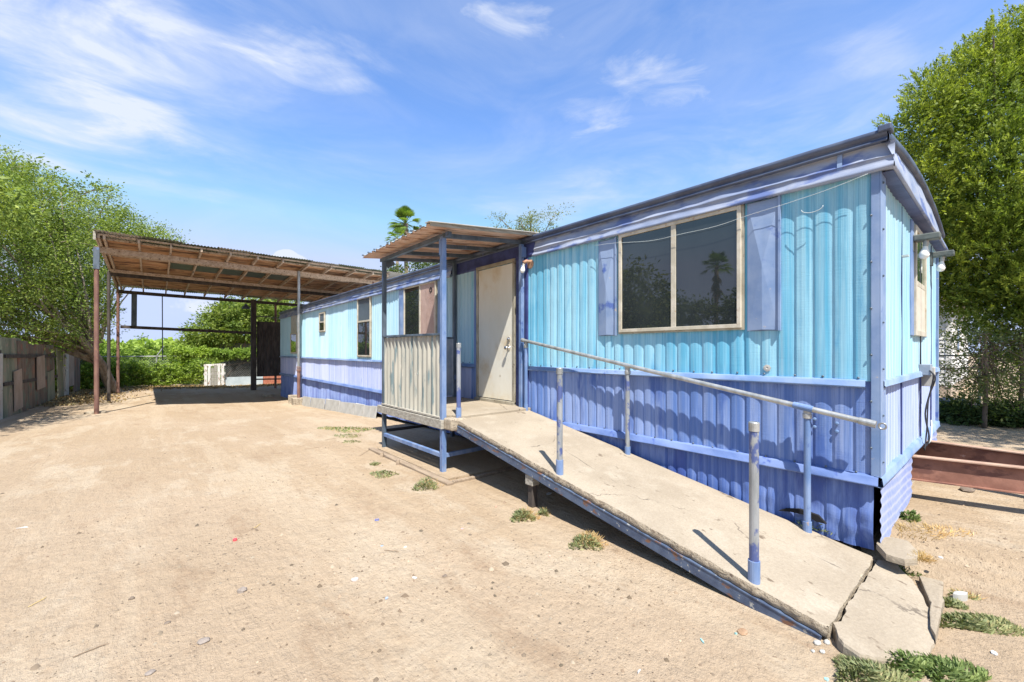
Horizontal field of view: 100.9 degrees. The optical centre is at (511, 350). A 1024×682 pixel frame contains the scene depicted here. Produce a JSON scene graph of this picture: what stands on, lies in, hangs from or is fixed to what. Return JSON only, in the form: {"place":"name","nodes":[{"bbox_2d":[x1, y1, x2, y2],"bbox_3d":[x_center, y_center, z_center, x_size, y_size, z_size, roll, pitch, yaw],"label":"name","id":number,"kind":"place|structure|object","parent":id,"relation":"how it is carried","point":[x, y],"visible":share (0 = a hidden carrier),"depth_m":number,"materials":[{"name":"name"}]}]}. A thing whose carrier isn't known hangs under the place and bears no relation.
{"place":"outdoors","nodes":[
{"label":"outdoors","id":0,"kind":"place"},
{"bbox_2d":[263,394,274,396],"bbox_3d":[-9.637,1.799,16.756,0.435,0.122,0.338,0,0,-40],"label":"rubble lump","id":1,"kind":"object","parent":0,"point":[268,395],"visible":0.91,"depth_m":16.68,"materials":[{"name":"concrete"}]},
{"bbox_2d":[0,354,1023,681],"bbox_3d":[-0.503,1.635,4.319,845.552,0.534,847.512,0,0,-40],"label":"ground","id":2,"kind":"structure","parent":0,"point":[144,452],"depth_m":2.89,"materials":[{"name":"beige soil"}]},
{"bbox_2d":[0,135,76,241],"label":"mesquite tree","id":3,"kind":"object","parent":2,"relation":"on","point":[11,202],"visible":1,"depth_m":11.20,"materials":[{"name":"green plant"}]},
{"bbox_2d":[0,337,79,419],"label":"salvage fence","id":4,"kind":"object","parent":2,"relation":"on","point":[28,376],"visible":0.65,"depth_m":12.30,"materials":[{"name":"grey wood"}]},
{"bbox_2d":[0,145,126,333],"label":"young mesquite","id":5,"kind":"object","parent":2,"relation":"on","point":[102,190],"visible":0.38,"depth_m":17.41,"materials":[{"name":"green plant"}]},
{"bbox_2d":[25,329,105,390],"bbox_3d":[-19.861,0.737,18.059,3.898,3.741,3.608,0,0,1],"label":"bush","id":6,"kind":"object","parent":2,"relation":"on","point":[82,385],"visible":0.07,"depth_m":18.21,"materials":[{"name":"green plant"}]},
{"bbox_2d":[0,141,134,391],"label":"mesquite tree","id":7,"kind":"object","parent":2,"relation":"on","point":[42,284],"visible":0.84,"depth_m":14.88,"materials":[{"name":"green plant"}]},
{"bbox_2d":[73,643,108,656],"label":"twig","id":8,"kind":"object","parent":2,"relation":"on","point":[90,649],"visible":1,"depth_m":2.11,"materials":[{"name":"wood"}]},
{"bbox_2d":[56,342,127,388],"bbox_3d":[-19.375,0.895,18.852,3.902,3.190,3.163,0,0,-40],"label":"bush","id":9,"kind":"object","parent":2,"relation":"on","point":[101,346],"visible":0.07,"depth_m":19.25,"materials":[{"name":"green plant"}]},
{"bbox_2d":[84,410,108,413],"bbox_3d":[-11.144,1.670,11.335,0.476,0.082,0.313,0,0,-40],"label":"concrete footing","id":10,"kind":"object","parent":2,"relation":"on","point":[92,412],"visible":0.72,"depth_m":11.30,"materials":[{"name":"beige concrete"}]},
{"bbox_2d":[11,335,185,352],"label":"trees","id":11,"kind":"object","parent":2,"relation":"on","point":[157,343],"visible":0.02,"depth_m":36.10,"materials":[{"name":"green plant"}]},
{"bbox_2d":[7,186,193,342],"bbox_3d":[-24.958,-3.955,25.547,9.695,11.886,7.386,0,0,20],"label":"mesquite tree","id":12,"kind":"object","parent":2,"relation":"on","point":[140,229],"visible":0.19,"depth_m":25.61,"materials":[{"name":"green plant"}]},
{"bbox_2d":[100,341,147,354],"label":"bush","id":13,"kind":"object","parent":2,"relation":"on","point":[127,347],"visible":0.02,"depth_m":22.40,"materials":[{"name":"green plant"}]},
{"bbox_2d":[99,340,163,386],"bbox_3d":[-19.599,1.033,20.542,3.203,3.257,3.399,0,0,16],"label":"bush","id":14,"kind":"object","parent":2,"relation":"on","point":[125,353],"visible":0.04,"depth_m":20.66,"materials":[{"name":"green plant"}]},
{"bbox_2d":[114,333,181,384],"bbox_3d":[-18.649,0.778,21.603,3.608,3.464,2.900,0,0,-40],"label":"bush","id":15,"kind":"object","parent":2,"relation":"on","point":[151,351],"visible":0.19,"depth_m":21.52,"materials":[{"name":"green plant"}]},
{"bbox_2d":[144,669,155,675],"bbox_3d":[-1.690,1.503,1.973,0.035,0.016,0.038,0,0,11],"label":"stone","id":16,"kind":"object","parent":2,"relation":"on","point":[149,672],"visible":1,"depth_m":1.97,"materials":[{"name":"beige stone"}]},
{"bbox_2d":[55,356,256,387],"bbox_3d":[-16.421,1.177,20.424,9.814,2.045,1.323,0,0,-40],"label":"vine","id":17,"kind":"object","parent":2,"relation":"on","point":[160,378],"visible":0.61,"depth_m":19.87,"materials":[{"name":"green plant"}]},
{"bbox_2d":[55,346,256,387],"bbox_3d":[-16.303,0.775,20.526,12.930,2.030,0.100,0,0,-40],"label":"chain link fence","id":18,"kind":"object","parent":2,"relation":"on","point":[156,356],"visible":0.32,"depth_m":20.27,"materials":[{"name":"metal"}]},
{"bbox_2d":[163,342,256,380],"bbox_3d":[-14.841,0.684,21.911,5.070,2.142,1.303,0,0,-40],"label":"vine","id":19,"kind":"object","parent":18,"relation":"attached to","point":[204,352],"visible":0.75,"depth_m":21.36,"materials":[{"name":"green plant"}]},
{"bbox_2d":[34,383,280,406],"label":"leaf litter","id":20,"kind":"object","parent":2,"relation":"on","point":[79,398],"visible":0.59,"depth_m":16.72,"materials":[{"name":"brown plant"}]},
{"bbox_2d":[138,343,213,383],"bbox_3d":[-18.025,1.020,22.252,4.013,3.029,2.954,0,0,-40],"label":"bush","id":21,"kind":"object","parent":2,"relation":"on","point":[164,354],"visible":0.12,"depth_m":21.87,"materials":[{"name":"green plant"}]},
{"bbox_2d":[167,344,223,383],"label":"bush","id":22,"kind":"object","parent":2,"relation":"on","point":[208,362],"visible":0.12,"depth_m":22.57,"materials":[{"name":"green plant"}]},
{"bbox_2d":[197,637,209,644],"bbox_3d":[-1.593,1.498,2.182,0.056,0.027,0.046,0,0,-40],"label":"stone","id":23,"kind":"object","parent":2,"relation":"on","point":[202,641],"visible":1,"depth_m":2.17,"materials":[{"name":"beige stone"}]},
{"bbox_2d":[204,364,224,385],"bbox_3d":[-14.711,1.183,20.919,0.885,1.074,0.070,0,0,-40],"label":"wooden pallet","id":24,"kind":"object","parent":2,"relation":"on","point":[212,373],"visible":1,"depth_m":20.86,"materials":[{"name":"white wood"}]},
{"bbox_2d":[169,296,303,349],"bbox_3d":[-15.928,-0.960,25.437,7.470,5.926,5.143,0,0,-40],"label":"broadleaf tree","id":25,"kind":"object","parent":2,"relation":"on","point":[227,315],"visible":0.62,"depth_m":24.14,"materials":[{"name":"green plant"}]},
{"bbox_2d":[220,343,256,377],"bbox_3d":[-14.252,0.775,26.728,6.978,2.430,0.038,0,0,-40],"label":"metal fence","id":26,"kind":"object","parent":2,"relation":"on","point":[242,345],"visible":0.03,"depth_m":24.95,"materials":[{"name":"grey metal"}]},
{"bbox_2d":[225,358,256,376],"bbox_3d":[-14.034,0.940,22.896,2.478,1.100,0.040,0,0,-40],"label":"dark screen","id":27,"kind":"object","parent":2,"relation":"on","point":[240,373],"visible":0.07,"depth_m":22.48,"materials":[{"name":"black fabric"}]},
{"bbox_2d":[237,586,246,593],"bbox_3d":[-1.671,1.484,2.619,0.054,0.042,0.041,0,0,-40],"label":"stone","id":28,"kind":"object","parent":2,"relation":"on","point":[243,589],"visible":1,"depth_m":2.60,"materials":[{"name":"beige stone"}]},
{"bbox_2d":[225,376,262,385],"bbox_3d":[-13.848,1.580,21.887,1.652,0.460,0.060,0,0,-40],"label":"board","id":29,"kind":"object","parent":2,"relation":"on","point":[232,381],"visible":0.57,"depth_m":21.75,"materials":[{"name":"white wood"}]},
{"bbox_2d":[93,229,403,413],"bbox_3d":[-9.875,-0.559,16.372,8.540,4.881,8.562,0,0,-40],"label":"carport","id":30,"kind":"object","parent":2,"relation":"on","point":[142,262],"visible":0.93,"depth_m":14.92,"materials":[{"name":"wood"}]},
{"bbox_2d":[263,376,280,383],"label":"masonry wall","id":31,"kind":"structure","parent":2,"relation":"on","point":[269,381],"depth_m":22.63,"materials":[{"name":"brick"}]},
{"bbox_2d":[288,395,302,405],"bbox_3d":[-7.452,1.750,14.553,0.358,0.380,0.998,0,0,-40],"label":"post footing","id":32,"kind":"object","parent":2,"relation":"on","point":[293,400],"visible":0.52,"depth_m":14.21,"materials":[{"name":"concrete"}]},
{"bbox_2d":[302,396,310,406],"bbox_3d":[-6.750,1.684,13.870,0.071,0.370,0.850,0,0,-40],"label":"cement board","id":33,"kind":"object","parent":2,"relation":"on","point":[306,401],"visible":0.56,"depth_m":13.82,"materials":[{"name":"grey concrete"}]},
{"bbox_2d":[310,397,325,408],"bbox_3d":[-5.958,1.628,12.936,0.071,0.412,1.400,0,0,-40],"label":"cement board","id":34,"kind":"object","parent":2,"relation":"on","point":[319,403],"visible":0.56,"depth_m":12.87,"materials":[{"name":"grey concrete"}]},
{"bbox_2d":[324,399,339,411],"bbox_3d":[-5.052,1.555,11.869,0.071,0.402,1.200,0,0,-40],"label":"cement board","id":35,"kind":"object","parent":2,"relation":"on","point":[332,405],"visible":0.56,"depth_m":11.82,"materials":[{"name":"grey concrete"}]},
{"bbox_2d":[339,402,354,414],"bbox_3d":[-4.292,1.505,10.973,0.071,0.374,1.050,0,0,-40],"label":"cement board","id":36,"kind":"object","parent":2,"relation":"on","point":[347,407],"visible":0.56,"depth_m":10.92,"materials":[{"name":"grey concrete"}]},
{"bbox_2d":[334,433,360,437],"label":"weed clump","id":37,"kind":"object","parent":2,"relation":"on","point":[351,436],"visible":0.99,"depth_m":7.25,"materials":[{"name":"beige plant"}]},
{"bbox_2d":[322,425,375,432],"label":"weed clump","id":38,"kind":"object","parent":2,"relation":"on","point":[351,427],"visible":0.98,"depth_m":7.90,"materials":[{"name":"green plant"}]},
{"bbox_2d":[351,577,358,581],"bbox_3d":[-1.025,1.493,2.760,0.051,0.030,0.037,0,0,-40],"label":"stone","id":39,"kind":"object","parent":2,"relation":"on","point":[354,579],"visible":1,"depth_m":2.75,"materials":[{"name":"white stone"}]},
{"bbox_2d":[354,403,364,415],"bbox_3d":[-3.726,1.464,10.305,0.071,0.341,0.600,0,0,-40],"label":"cement board","id":40,"kind":"object","parent":2,"relation":"on","point":[359,410],"visible":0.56,"depth_m":10.28,"materials":[{"name":"grey concrete"}]},
{"bbox_2d":[363,405,370,416],"bbox_3d":[-3.393,1.443,9.912,0.071,0.319,0.370,0,0,-40],"label":"cement board","id":41,"kind":"object","parent":2,"relation":"on","point":[367,409],"visible":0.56,"depth_m":9.90,"materials":[{"name":"grey concrete"}]},
{"bbox_2d":[370,406,376,417],"bbox_3d":[-3.157,1.419,9.634,0.071,0.325,0.300,0,0,-40],"label":"cement board","id":42,"kind":"object","parent":2,"relation":"on","point":[373,412],"visible":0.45,"depth_m":9.61,"materials":[{"name":"grey concrete"}]},
{"bbox_2d":[369,469,398,478],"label":"weed clump","id":43,"kind":"object","parent":2,"relation":"on","point":[384,473],"visible":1,"depth_m":4.97,"materials":[{"name":"green plant"}]},
{"bbox_2d":[385,227,404,271],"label":"fan palm","id":44,"kind":"object","parent":2,"relation":"on","point":[397,230],"visible":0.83,"depth_m":42.24,"materials":[{"name":"green plant"}]},
{"bbox_2d":[388,204,420,273],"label":"fan palm","id":45,"kind":"object","parent":2,"relation":"on","point":[403,212],"visible":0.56,"depth_m":43.75,"materials":[{"name":"green plant"}]},
{"bbox_2d":[379,262,437,272],"bbox_3d":[-6.144,-2.224,27.819,4.850,8.740,5.049,0,0,30],"label":"tree","id":46,"kind":"object","parent":2,"relation":"on","point":[401,270],"visible":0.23,"depth_m":26.71,"materials":[{"name":"green plant"}]},
{"bbox_2d":[412,475,443,490],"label":"weed clump","id":47,"kind":"object","parent":2,"relation":"on","point":[429,483],"visible":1,"depth_m":4.46,"materials":[{"name":"green plant"}]},
{"bbox_2d":[368,436,516,485],"bbox_3d":[-0.876,1.475,5.839,1.504,0.153,2.200,0,0,-40],"label":"concrete pad","id":48,"kind":"object","parent":2,"relation":"on","point":[476,465],"visible":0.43,"depth_m":5.46,"materials":[{"name":"concrete"}]},
{"bbox_2d":[362,221,538,471],"bbox_3d":[-1.027,-0.049,6.019,1.666,3.078,2.371,0,0,-40],"label":"porch","id":49,"kind":"object","parent":48,"relation":"on","point":[418,378],"visible":0.97,"depth_m":5.65,"materials":[{"name":"blue paint"}]},
{"bbox_2d":[509,506,542,522],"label":"weed clump","id":50,"kind":"object","parent":2,"relation":"on","point":[523,513],"visible":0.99,"depth_m":3.71,"materials":[{"name":"green plant"}]},
{"bbox_2d":[484,200,575,232],"bbox_3d":[0.676,-2.951,21.648,4.886,9.261,4.830,0,0,-28],"label":"sparse tree","id":51,"kind":"object","parent":2,"relation":"on","point":[529,222],"visible":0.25,"depth_m":20.93,"materials":[{"name":"green plant"}]},
{"bbox_2d":[536,507,550,515],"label":"weed clump","id":52,"kind":"object","parent":2,"relation":"on","point":[542,512],"visible":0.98,"depth_m":3.81,"materials":[{"name":"green plant"}]},
{"bbox_2d":[568,531,608,550],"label":"weed clump","id":53,"kind":"object","parent":2,"relation":"on","point":[590,540],"visible":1,"depth_m":3.24,"materials":[{"name":"green plant"}]},
{"bbox_2d":[279,122,1023,550],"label":"mobile home","id":54,"kind":"object","parent":2,"relation":"on","point":[831,304],"visible":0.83,"depth_m":3.89,"materials":[{"name":"blue paint"}]},
{"bbox_2d":[290,332,296,353],"bbox_3d":[-7.917,-0.270,15.340,0.050,0.756,0.876,0,0,-40],"label":"window","id":55,"kind":"structure","parent":54,"relation":"in","point":[293,336],"depth_m":15.33,"materials":[{"name":"clear glass"}]},
{"bbox_2d":[319,311,325,331],"bbox_3d":[-5.727,-0.860,12.758,0.050,0.606,0.566,0,0,-40],"label":"window","id":56,"kind":"structure","parent":54,"relation":"in","point":[322,315],"depth_m":12.69,"materials":[{"name":"beige metal"}]},
{"bbox_2d":[357,297,371,357],"bbox_3d":[-3.573,-0.573,10.219,0.050,1.471,0.866,0,0,-40],"label":"window","id":57,"kind":"structure","parent":54,"relation":"in","point":[364,306],"depth_m":10.16,"materials":[{"name":"glass"}]},
{"bbox_2d":[404,280,437,334],"bbox_3d":[-1.768,-0.715,8.091,0.050,1.146,1.306,0,0,-40],"label":"window","id":58,"kind":"structure","parent":54,"relation":"in","point":[421,300],"depth_m":8.01,"materials":[{"name":"beige metal"}]},
{"bbox_2d":[474,258,515,404],"bbox_3d":[-0.273,-0.263,6.285,0.107,2.075,0.930,0,0,-40],"label":"door","id":59,"kind":"structure","parent":54,"relation":"in","point":[496,286],"depth_m":6.26,"materials":[{"name":"beige paint"}]},
{"bbox_2d":[618,204,744,333],"bbox_3d":[1.584,-0.728,4.139,0.050,1.096,1.291,0,0,-40],"label":"window","id":60,"kind":"structure","parent":54,"relation":"in","point":[694,281],"depth_m":4.03,"materials":[{"name":"glass"}]},
{"bbox_2d":[595,174,866,245],"bbox_3d":[1.725,-1.150,3.894,0.007,0.194,2.410,0,0,-40],"label":"cable","id":61,"kind":"object","parent":54,"relation":"attached to","point":[750,214],"visible":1,"depth_m":3.48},
{"bbox_2d":[914,225,926,336],"bbox_3d":[4.106,-0.670,4.266,0.760,1.050,0.045,0,0,-40],"label":"window","id":62,"kind":"structure","parent":54,"relation":"in","point":[920,289],"depth_m":4.21,"materials":[{"name":"beige glass"}]},
{"bbox_2d":[455,338,886,640],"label":"ramp","id":63,"kind":"structure","parent":2,"relation":"on","point":[806,579],"depth_m":3.21,"materials":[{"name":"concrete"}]},
{"bbox_2d":[737,628,747,635],"bbox_3d":[1.242,1.517,2.281,0.062,0.019,0.049,0,0,-40],"label":"bark chip","id":64,"kind":"object","parent":2,"relation":"on","point":[742,631],"visible":1,"depth_m":2.27,"materials":[{"name":"brown wood"}]},
{"bbox_2d":[788,519,831,534],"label":"weed clump","id":65,"kind":"object","parent":2,"relation":"on","point":[812,526],"visible":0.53,"depth_m":3.25,"materials":[{"name":"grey plant"}]},
{"bbox_2d":[813,639,820,645],"bbox_3d":[1.591,1.521,2.202,0.045,0.025,0.034,0,0,-40],"label":"rubble bit","id":66,"kind":"object","parent":2,"relation":"on","point":[817,642],"visible":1,"depth_m":2.19,"materials":[{"name":"white stone"}]},
{"bbox_2d":[823,639,830,644],"bbox_3d":[1.647,1.524,2.211,0.041,0.024,0.029,0,0,-40],"label":"rubble bit","id":67,"kind":"object","parent":2,"relation":"on","point":[826,641],"visible":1,"depth_m":2.20,"materials":[{"name":"white stone"}]},
{"bbox_2d":[830,652,916,681],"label":"weed clump","id":68,"kind":"object","parent":2,"relation":"on","point":[878,672],"visible":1,"depth_m":1.98,"materials":[{"name":"green plant"}]},
{"bbox_2d":[832,560,934,665],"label":"broken slab","id":69,"kind":"structure","parent":2,"relation":"on","point":[886,609],"depth_m":2.33,"materials":[{"name":"concrete"}]},
{"bbox_2d":[876,537,917,565],"bbox_3d":[2.660,1.378,2.918,0.392,0.044,0.225,0,0,-40],"label":"stone","id":70,"kind":"object","parent":2,"relation":"on","point":[893,550],"visible":0.94,"depth_m":2.87,"materials":[{"name":"stone"}]},
{"bbox_2d":[885,647,934,680],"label":"weed clump","id":71,"kind":"object","parent":2,"relation":"on","point":[911,661],"visible":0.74,"depth_m":2.03,"materials":[{"name":"green plant"}]},
{"bbox_2d":[899,509,922,522],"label":"weed clump","id":72,"kind":"object","parent":2,"relation":"on","point":[911,515],"visible":0.93,"depth_m":3.42,"materials":[{"name":"green plant"}]},
{"bbox_2d":[899,565,922,576],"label":"weed clump","id":73,"kind":"object","parent":2,"relation":"on","point":[905,571],"visible":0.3,"depth_m":2.90,"materials":[{"name":"green plant"}]},
{"bbox_2d":[907,548,937,563],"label":"weed clump","id":74,"kind":"object","parent":2,"relation":"on","point":[922,556],"visible":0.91,"depth_m":2.79,"materials":[{"name":"plant"}]},
{"bbox_2d":[919,575,944,643],"bbox_3d":[2.496,1.549,2.475,0.114,0.122,0.782,0,0,40],"label":"broken slab","id":75,"kind":"object","parent":2,"relation":"on","point":[932,589],"depth_m":2.53,"materials":[{"name":"concrete"}]},
{"bbox_2d":[893,519,976,540],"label":"weed clump","id":76,"kind":"object","parent":2,"relation":"on","point":[944,533],"visible":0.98,"depth_m":3.20,"materials":[{"name":"plant"}]},
{"bbox_2d":[871,0,1023,361],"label":"leafy tree","id":77,"kind":"object","parent":2,"relation":"on","point":[969,175],"visible":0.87,"depth_m":7.92,"materials":[{"name":"green plant"}]},
{"bbox_2d":[903,651,992,681],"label":"weed clump","id":78,"kind":"object","parent":2,"relation":"on","point":[953,668],"visible":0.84,"depth_m":2.00,"materials":[{"name":"green plant"}]},
{"bbox_2d":[939,397,964,416],"bbox_3d":[8.973,1.200,8.828,0.810,0.380,0.760,0,0,-40],"label":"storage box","id":79,"kind":"object","parent":2,"relation":"on","point":[946,401],"visible":0.02,"depth_m":8.73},
{"bbox_2d":[943,595,969,609],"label":"weed clump","id":80,"kind":"object","parent":2,"relation":"on","point":[954,603],"visible":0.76,"depth_m":2.53,"materials":[{"name":"green plant"}]},
{"bbox_2d":[939,297,979,395],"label":"neighbour house","id":81,"kind":"structure","parent":2,"relation":"on","point":[944,353],"depth_m":12.74,"materials":[{"name":"white"}]},
{"bbox_2d":[955,325,958,354],"bbox_3d":[14.583,-0.310,13.848,0.900,1.000,0.060,0,0,-40],"label":"window","id":82,"kind":"structure","parent":81,"relation":"in","point":[956,325],"depth_m":13.57,"materials":[{"name":"white"}]},
{"bbox_2d":[953,591,967,600],"bbox_3d":[2.767,1.530,2.609,0.110,0.072,0.044,0,0,-17],"label":"concrete chunk","id":83,"kind":"object","parent":2,"relation":"on","point":[961,595],"visible":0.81,"depth_m":2.59,"materials":[{"name":"white concrete"}]},
{"bbox_2d":[939,393,990,423],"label":"bush","id":84,"kind":"object","parent":2,"relation":"on","point":[943,406],"visible":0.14,"depth_m":8.17,"materials":[{"name":"green plant"}]},
{"bbox_2d":[948,587,987,599],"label":"weed clump","id":85,"kind":"object","parent":2,"relation":"on","point":[971,596],"visible":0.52,"depth_m":2.64,"materials":[{"name":"yellow plant"}]},
{"bbox_2d":[960,487,975,491],"bbox_3d":[4.492,1.370,4.169,0.170,0.053,0.108,0,0,-40],"label":"stone","id":86,"kind":"object","parent":2,"relation":"on","point":[965,489],"visible":0.8,"depth_m":4.13,"materials":[{"name":"beige stone"}]},
{"bbox_2d":[939,393,1014,426],"bbox_3d":[8.585,1.277,8.038,1.395,0.948,1.296,0,0,-40],"label":"bush","id":87,"kind":"object","parent":2,"relation":"on","point":[964,411],"visible":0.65,"depth_m":7.85,"materials":[{"name":"green plant"}]},
{"bbox_2d":[939,355,1019,404],"bbox_3d":[10.587,0.765,9.107,2.209,1.350,0.044,0,0,28],"label":"chain link fence","id":88,"kind":"object","parent":2,"relation":"on","point":[966,373],"visible":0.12,"depth_m":9.44,"materials":[{"name":"metal"}]},
{"bbox_2d":[939,609,1023,636],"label":"weed clump","id":89,"kind":"object","parent":2,"relation":"on","point":[982,621],"visible":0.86,"depth_m":2.35,"materials":[{"name":"green plant"}]},
{"bbox_2d":[939,307,1023,427],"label":"sapling","id":90,"kind":"object","parent":2,"relation":"on","point":[986,367],"visible":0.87,"depth_m":7.53,"materials":[{"name":"green plant"}]},
{"bbox_2d":[947,321,1023,427],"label":"sapling","id":91,"kind":"object","parent":2,"relation":"on","point":[1021,390],"visible":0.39,"depth_m":7.70,"materials":[{"name":"green plant"}]},
{"bbox_2d":[979,394,1023,428],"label":"bush","id":92,"kind":"object","parent":2,"relation":"on","point":[1013,422],"visible":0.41,"depth_m":7.59,"materials":[{"name":"green plant"}]},
{"bbox_2d":[982,399,1023,427],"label":"bush","id":93,"kind":"object","parent":2,"relation":"on","point":[1012,414],"visible":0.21,"depth_m":7.63,"materials":[{"name":"green plant"}]},
{"bbox_2d":[0,0,1023,352],"label":"sky","id":94,"kind":"structure","parent":0,"point":[298,129],"materials":[{"name":"blue"}]}
]}

